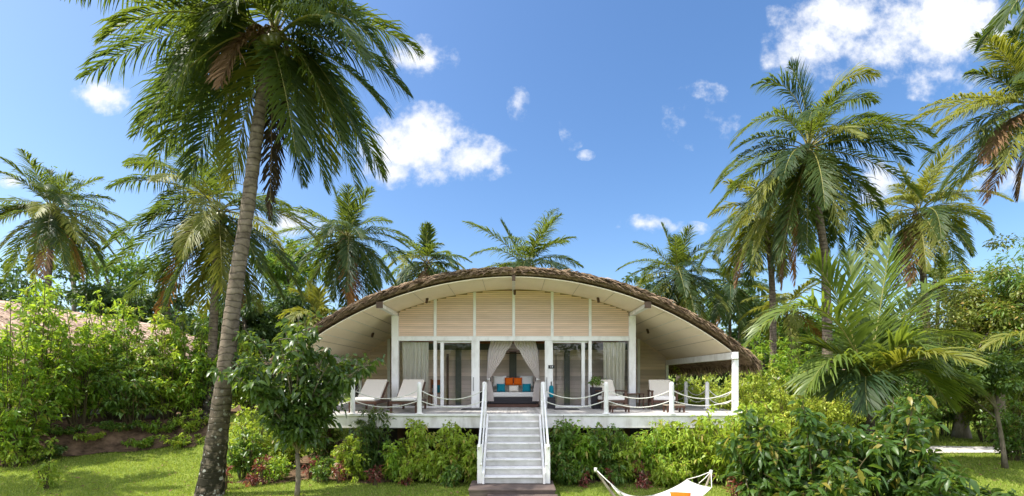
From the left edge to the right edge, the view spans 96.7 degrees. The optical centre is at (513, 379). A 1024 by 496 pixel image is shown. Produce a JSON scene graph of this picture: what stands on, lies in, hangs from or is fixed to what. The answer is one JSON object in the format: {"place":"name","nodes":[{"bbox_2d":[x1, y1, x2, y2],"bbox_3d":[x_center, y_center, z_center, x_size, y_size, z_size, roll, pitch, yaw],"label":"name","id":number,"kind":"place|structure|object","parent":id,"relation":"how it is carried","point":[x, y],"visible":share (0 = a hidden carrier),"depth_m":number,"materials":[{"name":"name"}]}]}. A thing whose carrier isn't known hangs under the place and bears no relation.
{"place":"outdoors","nodes":[
{"label":"outdoors","id":0,"kind":"place"},
{"bbox_2d":[0,373,1023,495],"bbox_3d":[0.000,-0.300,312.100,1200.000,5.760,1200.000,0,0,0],"label":"lawn","id":1,"kind":"structure","parent":0,"point":[401,485],"depth_m":11.46,"materials":[{"name":"green plant"}]},
{"bbox_2d":[0,436,59,467],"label":"garden shrub","id":2,"kind":"object","parent":1,"relation":"on","point":[20,457],"visible":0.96,"depth_m":12.85,"materials":[{"name":"green plant"}]},
{"bbox_2d":[0,249,81,308],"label":"broadleaf tree","id":3,"kind":"object","parent":1,"relation":"on","point":[6,292],"visible":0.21,"depth_m":32.75,"materials":[{"name":"green plant"}]},
{"bbox_2d":[28,457,62,490],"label":"seedling","id":4,"kind":"object","parent":1,"relation":"on","point":[46,481],"visible":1,"depth_m":10.61,"materials":[{"name":"green plant"}]},
{"bbox_2d":[0,148,132,307],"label":"coconut palm","id":5,"kind":"object","parent":1,"relation":"on","point":[52,227],"visible":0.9,"depth_m":25.29,"materials":[{"name":"green plant"}]},
{"bbox_2d":[37,281,154,319],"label":"broadleaf tree","id":6,"kind":"object","parent":1,"relation":"on","point":[86,290],"visible":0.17,"depth_m":28.14,"materials":[{"name":"green plant"}]},
{"bbox_2d":[0,300,207,419],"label":"neighbour villa","id":7,"kind":"object","parent":1,"relation":"on","point":[4,317],"visible":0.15,"depth_m":17.62,"materials":[{"name":"white paint"}]},
{"bbox_2d":[61,232,186,317],"bbox_3d":[-30.719,-5.599,36.147,7.973,12.806,5.945,0,0,0],"label":"broadleaf tree","id":8,"kind":"object","parent":1,"relation":"on","point":[126,275],"visible":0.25,"depth_m":35.47,"materials":[{"name":"green plant"}]},
{"bbox_2d":[0,403,256,464],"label":"soil bank","id":9,"kind":"structure","parent":1,"relation":"on","point":[111,440],"depth_m":15.21,"materials":[{"name":"brown soil"}]},
{"bbox_2d":[0,299,72,467],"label":"hedge shrub","id":10,"kind":"object","parent":9,"relation":"on","point":[14,429],"visible":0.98,"depth_m":12.99,"materials":[{"name":"green plant"}]},
{"bbox_2d":[0,275,94,428],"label":"hedge shrub","id":11,"kind":"object","parent":9,"relation":"on","point":[41,353],"visible":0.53,"depth_m":14.12,"materials":[{"name":"green plant"}]},
{"bbox_2d":[19,310,137,424],"bbox_3d":[-14.709,-0.437,15.270,2.584,3.871,3.228,0,0,27],"label":"hedge shrub","id":12,"kind":"object","parent":9,"relation":"on","point":[87,406],"visible":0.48,"depth_m":15.18,"materials":[{"name":"green plant"}]},
{"bbox_2d":[70,289,155,419],"bbox_3d":[-14.330,-0.875,16.524,2.609,4.664,2.900,0,0,0],"label":"hedge shrub","id":13,"kind":"object","parent":9,"relation":"on","point":[132,323],"visible":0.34,"depth_m":16.27,"materials":[{"name":"green plant"}]},
{"bbox_2d":[77,324,172,423],"bbox_3d":[-13.381,-0.216,16.010,2.868,3.490,3.067,0,0,0],"label":"hedge shrub","id":14,"kind":"object","parent":9,"relation":"on","point":[131,400],"visible":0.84,"depth_m":15.60,"materials":[{"name":"green plant"}]},
{"bbox_2d":[107,306,206,418],"bbox_3d":[-12.785,-0.645,16.691,2.968,4.149,2.532,0,0,-14],"label":"hedge shrub","id":15,"kind":"object","parent":9,"relation":"on","point":[168,407],"visible":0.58,"depth_m":16.32,"materials":[{"name":"green plant"}]},
{"bbox_2d":[134,413,181,434],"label":"garden shrub","id":16,"kind":"object","parent":9,"relation":"on","point":[153,428],"visible":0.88,"depth_m":15.80,"materials":[{"name":"green plant"}]},
{"bbox_2d":[155,432,205,448],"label":"garden shrub","id":17,"kind":"object","parent":9,"relation":"on","point":[178,441],"visible":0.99,"depth_m":15.46,"materials":[{"name":"green plant"}]},
{"bbox_2d":[153,310,218,417],"bbox_3d":[-12.144,-0.577,16.923,2.440,3.975,3.292,0,0,-41],"label":"hedge shrub","id":18,"kind":"object","parent":9,"relation":"on","point":[189,395],"visible":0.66,"depth_m":16.52,"materials":[{"name":"green plant"}]},
{"bbox_2d":[173,408,209,432],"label":"garden shrub","id":19,"kind":"object","parent":9,"relation":"on","point":[190,426],"visible":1,"depth_m":16.06,"materials":[{"name":"green plant"}]},
{"bbox_2d":[178,327,241,408],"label":"hedge shrub","id":20,"kind":"object","parent":9,"relation":"on","point":[202,353],"visible":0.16,"depth_m":16.84,"materials":[{"name":"green plant"}]},
{"bbox_2d":[100,132,323,419],"bbox_3d":[-11.213,-3.827,17.180,6.997,10.602,6.494,0,0,45],"label":"coconut palm","id":21,"kind":"object","parent":9,"relation":"on","point":[197,229],"visible":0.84,"depth_m":16.77,"materials":[{"name":"green plant"}]},
{"bbox_2d":[90,259,208,333],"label":"broadleaf tree","id":22,"kind":"object","parent":1,"relation":"on","point":[179,302],"visible":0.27,"depth_m":30.11,"materials":[{"name":"green plant"}]},
{"bbox_2d":[176,289,285,358],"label":"broadleaf tree","id":23,"kind":"object","parent":1,"relation":"on","point":[250,318],"visible":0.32,"depth_m":26.94,"materials":[{"name":"green plant"}]},
{"bbox_2d":[59,0,425,495],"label":"coconut palm","id":24,"kind":"object","parent":1,"relation":"on","point":[208,69],"visible":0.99,"depth_m":10.04,"materials":[{"name":"green plant"}]},
{"bbox_2d":[228,403,277,464],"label":"garden shrub","id":25,"kind":"object","parent":1,"relation":"on","point":[237,428],"visible":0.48,"depth_m":12.76,"materials":[{"name":"green plant"}]},
{"bbox_2d":[232,328,276,411],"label":"hedge shrub","id":26,"kind":"object","parent":1,"relation":"on","point":[245,402],"visible":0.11,"depth_m":18.05,"materials":[{"name":"green plant"}]},
{"bbox_2d":[249,236,324,288],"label":"broadleaf tree","id":27,"kind":"object","parent":1,"relation":"on","point":[279,272],"visible":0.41,"depth_m":34.23,"materials":[{"name":"green plant"}]},
{"bbox_2d":[253,280,335,373],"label":"broadleaf tree","id":28,"kind":"object","parent":1,"relation":"on","point":[292,300],"visible":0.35,"depth_m":28.91,"materials":[{"name":"green plant"}]},
{"bbox_2d":[205,307,386,495],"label":"tree","id":29,"kind":"object","parent":1,"relation":"on","point":[301,409],"visible":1,"depth_m":9.66,"materials":[{"name":"green plant"}]},
{"bbox_2d":[271,278,336,342],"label":"young palm","id":30,"kind":"object","parent":1,"relation":"on","point":[316,299],"visible":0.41,"depth_m":22.68,"materials":[{"name":"green plant"}]},
{"bbox_2d":[265,182,414,397],"bbox_3d":[-9.094,-4.750,24.912,6.712,12.167,7.649,0,0,37],"label":"coconut palm","id":31,"kind":"object","parent":1,"relation":"on","point":[348,255],"visible":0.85,"depth_m":24.48,"materials":[{"name":"green plant"}]},
{"bbox_2d":[391,452,426,484],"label":"garden shrub","id":32,"kind":"object","parent":1,"relation":"on","point":[410,466],"visible":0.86,"depth_m":11.01,"materials":[{"name":"green plant"}]},
{"bbox_2d":[382,220,472,285],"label":"coconut palm","id":33,"kind":"object","parent":1,"relation":"on","point":[426,250],"visible":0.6,"depth_m":33.43,"materials":[{"name":"green plant"}]},
{"bbox_2d":[413,442,451,483],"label":"garden shrub","id":34,"kind":"object","parent":1,"relation":"on","point":[430,457],"visible":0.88,"depth_m":11.17,"materials":[{"name":"green plant"}]},
{"bbox_2d":[439,462,461,487],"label":"garden shrub","id":35,"kind":"object","parent":1,"relation":"on","point":[451,475],"visible":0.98,"depth_m":10.82,"materials":[{"name":"green plant"}]},
{"bbox_2d":[455,446,483,485],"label":"garden shrub","id":36,"kind":"object","parent":1,"relation":"on","point":[469,474],"visible":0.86,"depth_m":11.04,"materials":[{"name":"green plant"}]},
{"bbox_2d":[236,438,723,483],"bbox_3d":[0.000,2.463,17.707,13.800,0.209,13.186,0,0,0],"label":"planting bed","id":37,"kind":"object","parent":1,"relation":"on","point":[306,460],"visible":0.04,"depth_m":11.82,"materials":[{"name":"soil"}]},
{"bbox_2d":[227,427,272,478],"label":"garden shrub","id":38,"kind":"object","parent":37,"relation":"on","point":[239,462],"visible":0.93,"depth_m":11.77,"materials":[{"name":"green plant"}]},
{"bbox_2d":[255,453,295,482],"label":"garden shrub","id":39,"kind":"object","parent":37,"relation":"on","point":[276,469],"visible":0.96,"depth_m":11.37,"materials":[{"name":"green plant"}]},
{"bbox_2d":[262,432,310,466],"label":"garden shrub","id":40,"kind":"object","parent":37,"relation":"on","point":[290,456],"visible":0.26,"depth_m":13.03,"materials":[{"name":"green plant"}]},
{"bbox_2d":[309,456,335,482],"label":"garden shrub","id":41,"kind":"object","parent":37,"relation":"on","point":[319,473],"visible":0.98,"depth_m":11.29,"materials":[{"name":"green plant"}]},
{"bbox_2d":[304,428,343,466],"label":"garden shrub","id":42,"kind":"object","parent":37,"relation":"on","point":[322,453],"visible":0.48,"depth_m":12.90,"materials":[{"name":"green plant"}]},
{"bbox_2d":[333,433,374,483],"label":"garden shrub","id":43,"kind":"object","parent":37,"relation":"on","point":[348,459],"visible":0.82,"depth_m":11.32,"materials":[{"name":"green plant"}]},
{"bbox_2d":[343,406,396,479],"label":"garden shrub","id":44,"kind":"object","parent":37,"relation":"on","point":[369,432],"visible":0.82,"depth_m":11.52,"materials":[{"name":"green plant"}]},
{"bbox_2d":[378,440,409,482],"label":"garden shrub","id":45,"kind":"object","parent":37,"relation":"on","point":[392,453],"visible":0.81,"depth_m":11.19,"materials":[{"name":"green plant"}]},
{"bbox_2d":[395,418,443,480],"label":"garden shrub","id":46,"kind":"object","parent":37,"relation":"on","point":[415,442],"visible":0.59,"depth_m":11.44,"materials":[{"name":"green plant"}]},
{"bbox_2d":[433,420,478,479],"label":"garden shrub","id":47,"kind":"object","parent":37,"relation":"on","point":[455,451],"visible":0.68,"depth_m":11.26,"materials":[{"name":"green plant"}]},
{"bbox_2d":[542,415,581,481],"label":"garden shrub","id":48,"kind":"object","parent":37,"relation":"on","point":[558,453],"visible":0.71,"depth_m":11.21,"materials":[{"name":"green plant"}]},
{"bbox_2d":[559,420,608,479],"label":"garden shrub","id":49,"kind":"object","parent":37,"relation":"on","point":[583,444],"visible":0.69,"depth_m":11.25,"materials":[{"name":"green plant"}]},
{"bbox_2d":[587,422,628,480],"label":"garden shrub","id":50,"kind":"object","parent":37,"relation":"on","point":[607,445],"visible":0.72,"depth_m":11.27,"materials":[{"name":"green plant"}]},
{"bbox_2d":[602,434,645,482],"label":"garden shrub","id":51,"kind":"object","parent":37,"relation":"on","point":[628,452],"visible":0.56,"depth_m":11.09,"materials":[{"name":"green plant"}]},
{"bbox_2d":[621,427,677,481],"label":"garden shrub","id":52,"kind":"object","parent":37,"relation":"on","point":[648,449],"visible":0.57,"depth_m":11.28,"materials":[{"name":"green plant"}]},
{"bbox_2d":[648,419,701,481],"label":"garden shrub","id":53,"kind":"object","parent":37,"relation":"on","point":[668,433],"visible":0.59,"depth_m":11.33,"materials":[{"name":"green plant"}]},
{"bbox_2d":[668,421,724,483],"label":"garden shrub","id":54,"kind":"object","parent":37,"relation":"on","point":[698,447],"visible":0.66,"depth_m":11.11,"materials":[{"name":"green plant"}]},
{"bbox_2d":[690,398,787,486],"bbox_3d":[5.436,1.535,11.214,2.257,2.207,2.361,0,0,0],"label":"garden shrub","id":55,"kind":"object","parent":37,"relation":"on","point":[733,426],"visible":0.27,"depth_m":10.86,"materials":[{"name":"green plant"}]},
{"bbox_2d":[15,288,955,386],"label":"woods","id":56,"kind":"object","parent":1,"relation":"on","point":[724,375],"depth_m":40.82,"materials":[{"name":"green plant"}]},
{"bbox_2d":[468,481,555,495],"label":"timber step","id":57,"kind":"object","parent":1,"relation":"on","point":[476,489],"visible":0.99,"depth_m":9.80,"materials":[{"name":"wood"}]},
{"bbox_2d":[477,382,549,483],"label":"staircase","id":58,"kind":"structure","parent":57,"relation":"on","point":[514,452],"depth_m":10.93,"materials":[{"name":"white paint"}]},
{"bbox_2d":[264,266,763,455],"bbox_3d":[0.004,-0.263,18.302,14.621,6.026,12.623,0,0,0],"label":"villa","id":59,"kind":"object","parent":1,"relation":"on","point":[567,321],"visible":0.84,"depth_m":14.77,"materials":[{"name":"white paint"}]},
{"bbox_2d":[348,379,389,412],"bbox_3d":[-4.220,0.446,13.420,0.744,0.927,1.900,0,0,-4],"label":"sun lounger","id":60,"kind":"object","parent":59,"relation":"on","point":[377,388],"visible":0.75,"depth_m":13.56,"materials":[{"name":"white fabric"}]},
{"bbox_2d":[389,379,425,412],"bbox_3d":[-3.080,0.446,13.420,0.744,0.927,1.900,0,0,-3],"label":"sun lounger","id":61,"kind":"object","parent":59,"relation":"on","point":[408,386],"visible":0.75,"depth_m":13.51,"materials":[{"name":"white fabric"}]},
{"bbox_2d":[339,382,481,413],"bbox_3d":[-3.616,0.471,12.154,5.583,0.843,0.642,0,0,11],"label":"rope railing","id":62,"kind":"object","parent":59,"relation":"on","point":[419,401],"visible":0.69,"depth_m":12.02,"materials":[{"name":"white paint"}]},
{"bbox_2d":[402,342,428,405],"bbox_3d":[-3.230,-0.180,14.970,0.874,2.120,0.100,0,0,0],"label":"curtain","id":63,"kind":"object","parent":59,"relation":"hanging from","point":[415,359],"visible":0.66,"depth_m":14.97,"materials":[{"name":"beige fabric"}]},
{"bbox_2d":[437,341,473,407],"bbox_3d":[-1.892,-0.181,14.805,1.207,2.171,0.210,0,0,0],"label":"sliding door","id":64,"kind":"structure","parent":59,"relation":"in","point":[441,342],"depth_m":14.83,"materials":[{"name":"white paint"}]},
{"bbox_2d":[486,341,539,406],"bbox_3d":[-0.020,-0.226,15.844,1.817,2.268,1.512,0,0,0],"label":"canopied daybed","id":65,"kind":"object","parent":59,"relation":"on","point":[498,350],"visible":0.93,"depth_m":15.20,"materials":[{"name":"white fabric"}]},
{"bbox_2d":[546,341,587,407],"bbox_3d":[1.731,-0.180,14.859,1.371,2.171,0.190,0,0,-6],"label":"sliding door","id":66,"kind":"structure","parent":59,"relation":"in","point":[582,342],"depth_m":14.83,"materials":[{"name":"white paint"}]},
{"bbox_2d":[592,380,627,409],"bbox_3d":[2.952,0.450,14.263,0.800,0.920,1.074,0,0,-14],"label":"armchair","id":67,"kind":"object","parent":59,"relation":"on","point":[613,398],"visible":0.54,"depth_m":13.95,"materials":[{"name":"white fabric"}]},
{"bbox_2d":[603,342,624,405],"bbox_3d":[3.305,-0.180,14.970,0.724,2.120,0.100,0,0,0],"label":"curtain","id":68,"kind":"object","parent":59,"relation":"hanging from","point":[614,361],"visible":0.69,"depth_m":14.98,"materials":[{"name":"beige fabric"}]},
{"bbox_2d":[545,382,732,413],"bbox_3d":[3.614,0.471,12.162,5.582,0.843,0.627,0,0,-11],"label":"rope railing","id":69,"kind":"object","parent":59,"relation":"on","point":[671,391],"visible":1,"depth_m":12.03,"materials":[{"name":"white paint"}]},
{"bbox_2d":[647,380,678,409],"bbox_3d":[4.636,0.450,14.266,0.800,0.920,1.074,0,0,8],"label":"armchair","id":70,"kind":"object","parent":59,"relation":"on","point":[657,387],"visible":0.69,"depth_m":14.43,"materials":[{"name":"white fabric"}]},
{"bbox_2d":[463,208,583,270],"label":"coconut palm","id":71,"kind":"object","parent":1,"relation":"on","point":[533,250],"visible":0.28,"depth_m":26.01,"materials":[{"name":"green plant"}]},
{"bbox_2d":[550,461,593,486],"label":"garden shrub","id":72,"kind":"object","parent":1,"relation":"on","point":[566,477],"visible":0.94,"depth_m":10.88,"materials":[{"name":"green plant"}]},
{"bbox_2d":[594,468,712,495],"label":"hammock","id":73,"kind":"object","parent":1,"relation":"on","point":[688,486],"visible":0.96,"depth_m":8.99,"materials":[{"name":"white fabric"}]},
{"bbox_2d":[626,454,693,486],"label":"garden shrub","id":74,"kind":"object","parent":1,"relation":"on","point":[669,473],"visible":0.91,"depth_m":10.85,"materials":[{"name":"green plant"}]},
{"bbox_2d":[616,222,752,399],"bbox_3d":[9.694,-3.909,27.875,7.553,12.034,7.912,0,0,0],"label":"coconut palm","id":75,"kind":"object","parent":1,"relation":"on","point":[681,290],"visible":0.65,"depth_m":27.14,"materials":[{"name":"green plant"}]},
{"bbox_2d":[688,371,747,433],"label":"flowering shrub","id":76,"kind":"object","parent":1,"relation":"on","point":[695,389],"visible":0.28,"depth_m":18.67,"materials":[{"name":"green plant"}]},
{"bbox_2d":[695,250,778,376],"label":"coconut palm","id":77,"kind":"object","parent":1,"relation":"on","point":[732,295],"visible":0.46,"depth_m":31.33,"materials":[{"name":"green plant"}]},
{"bbox_2d":[696,274,779,377],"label":"broadleaf tree","id":78,"kind":"object","parent":1,"relation":"on","point":[737,335],"visible":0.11,"depth_m":34.95,"materials":[{"name":"green plant"}]},
{"bbox_2d":[719,353,782,415],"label":"flowering shrub","id":79,"kind":"object","parent":1,"relation":"on","point":[756,395],"visible":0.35,"depth_m":17.63,"materials":[{"name":"green plant"}]},
{"bbox_2d":[698,159,825,406],"bbox_3d":[12.643,-4.437,23.188,6.725,13.649,6.123,0,0,-34],"label":"coconut palm","id":80,"kind":"object","parent":1,"relation":"on","point":[764,247],"visible":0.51,"depth_m":22.90,"materials":[{"name":"green plant"}]},
{"bbox_2d":[726,327,799,421],"bbox_3d":[11.306,-0.057,20.259,3.200,4.970,2.946,0,0,-45],"label":"leafy shrub","id":81,"kind":"object","parent":1,"relation":"on","point":[771,357],"visible":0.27,"depth_m":20.36,"materials":[{"name":"green plant"}]},
{"bbox_2d":[714,406,816,495],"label":"leaf shrub","id":82,"kind":"object","parent":1,"relation":"on","point":[748,477],"visible":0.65,"depth_m":9.25,"materials":[{"name":"green plant"}]},
{"bbox_2d":[736,275,839,368],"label":"coconut palm","id":83,"kind":"object","parent":1,"relation":"on","point":[789,319],"visible":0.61,"depth_m":26.61,"materials":[{"name":"green plant"}]},
{"bbox_2d":[757,366,827,446],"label":"flowering shrub","id":84,"kind":"object","parent":1,"relation":"on","point":[784,409],"visible":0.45,"depth_m":16.72,"materials":[{"name":"green plant"}]},
{"bbox_2d":[761,312,841,369],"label":"broadleaf tree","id":85,"kind":"object","parent":1,"relation":"on","point":[779,333],"visible":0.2,"depth_m":28.98,"materials":[{"name":"green plant"}]},
{"bbox_2d":[772,335,842,417],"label":"leafy shrub","id":86,"kind":"object","parent":1,"relation":"on","point":[792,367],"visible":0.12,"depth_m":20.19,"materials":[{"name":"green plant"}]},
{"bbox_2d":[739,395,903,495],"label":"leaf shrub","id":87,"kind":"object","parent":1,"relation":"on","point":[826,462],"visible":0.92,"depth_m":8.45,"materials":[{"name":"green plant"}]},
{"bbox_2d":[710,54,939,411],"bbox_3d":[11.658,-5.146,17.596,7.400,15.546,7.441,0,0,33],"label":"coconut palm","id":88,"kind":"object","parent":1,"relation":"on","point":[813,184],"visible":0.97,"depth_m":17.62,"materials":[{"name":"green plant"}]},
{"bbox_2d":[789,382,865,448],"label":"flowering shrub","id":89,"kind":"object","parent":1,"relation":"on","point":[833,413],"visible":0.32,"depth_m":16.01,"materials":[{"name":"green plant"}]},
{"bbox_2d":[743,231,994,444],"bbox_3d":[10.407,-0.884,13.322,6.829,6.989,5.108,0,0,-44],"label":"young palm","id":90,"kind":"object","parent":1,"relation":"on","point":[872,354],"visible":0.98,"depth_m":12.79,"materials":[{"name":"green plant"}]},
{"bbox_2d":[828,388,949,495],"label":"leaf shrub","id":91,"kind":"object","parent":1,"relation":"on","point":[892,427],"visible":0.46,"depth_m":8.53,"materials":[{"name":"green plant"}]},
{"bbox_2d":[852,358,949,431],"bbox_3d":[14.785,0.861,17.272,2.979,3.455,2.768,0,0,-39],"label":"leafy shrub","id":92,"kind":"object","parent":1,"relation":"on","point":[901,400],"visible":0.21,"depth_m":17.14,"materials":[{"name":"green plant"}]},
{"bbox_2d":[887,358,952,436],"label":"leafy shrub","id":93,"kind":"object","parent":1,"relation":"on","point":[930,392],"visible":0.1,"depth_m":18.55,"materials":[{"name":"green plant"}]},
{"bbox_2d":[873,434,979,495],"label":"leaf shrub","id":94,"kind":"object","parent":1,"relation":"on","point":[940,482],"visible":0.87,"depth_m":8.15,"materials":[{"name":"green plant"}]},
{"bbox_2d":[845,143,1013,423],"bbox_3d":[21.246,-4.766,24.090,6.742,14.230,6.457,0,0,42],"label":"coconut palm","id":95,"kind":"object","parent":1,"relation":"on","point":[940,223],"visible":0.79,"depth_m":23.39,"materials":[{"name":"green plant"}]},
{"bbox_2d":[890,255,990,344],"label":"coconut palm","id":96,"kind":"object","parent":1,"relation":"on","point":[930,275],"visible":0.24,"depth_m":29.92,"materials":[{"name":"green plant"}]},
{"bbox_2d":[903,321,986,438],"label":"broadleaf tree","id":97,"kind":"object","parent":1,"relation":"on","point":[959,430],"visible":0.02,"depth_m":19.36,"materials":[{"name":"green plant"}]},
{"bbox_2d":[891,233,1023,447],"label":"broadleaf tree","id":98,"kind":"object","parent":1,"relation":"on","point":[967,310],"visible":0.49,"depth_m":16.52,"materials":[{"name":"green plant"}]},
{"bbox_2d":[901,26,1023,205],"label":"coconut palm","id":99,"kind":"object","parent":1,"relation":"on","point":[995,143],"visible":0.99,"depth_m":16.95,"materials":[{"name":"green plant"}]},
{"bbox_2d":[926,330,1023,468],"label":"tree","id":100,"kind":"object","parent":1,"relation":"on","point":[993,376],"visible":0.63,"depth_m":12.82,"materials":[{"name":"green plant"}]},
{"bbox_2d":[949,366,1023,442],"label":"leafy shrub","id":101,"kind":"object","parent":1,"relation":"on","point":[970,411],"visible":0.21,"depth_m":18.60,"materials":[{"name":"green plant"}]},
{"bbox_2d":[969,394,1023,461],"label":"leafy shrub","id":102,"kind":"object","parent":1,"relation":"on","point":[1014,447],"visible":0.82,"depth_m":14.10,"materials":[{"name":"green plant"}]},
{"bbox_2d":[973,233,1023,376],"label":"broadleaf tree","id":103,"kind":"object","parent":1,"relation":"on","point":[1017,279],"visible":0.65,"depth_m":15.84,"materials":[{"name":"green plant"}]},
{"bbox_2d":[974,0,1023,72],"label":"coconut palm","id":104,"kind":"object","parent":1,"relation":"on","point":[999,21],"visible":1,"depth_m":12.17,"materials":[{"name":"green plant"}]},
{"bbox_2d":[976,330,1023,402],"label":"young palm","id":105,"kind":"object","parent":1,"relation":"on","point":[1002,339],"visible":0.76,"depth_m":12.26,"materials":[{"name":"green plant"}]},
{"bbox_2d":[0,0,1023,363],"label":"sky","id":106,"kind":"structure","parent":0,"point":[621,117],"materials":[{"name":"blue"}]},
{"bbox_2d":[806,445,1023,452],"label":"garden path","id":107,"kind":"structure","parent":0,"point":[964,449],"depth_m":16.45,"materials":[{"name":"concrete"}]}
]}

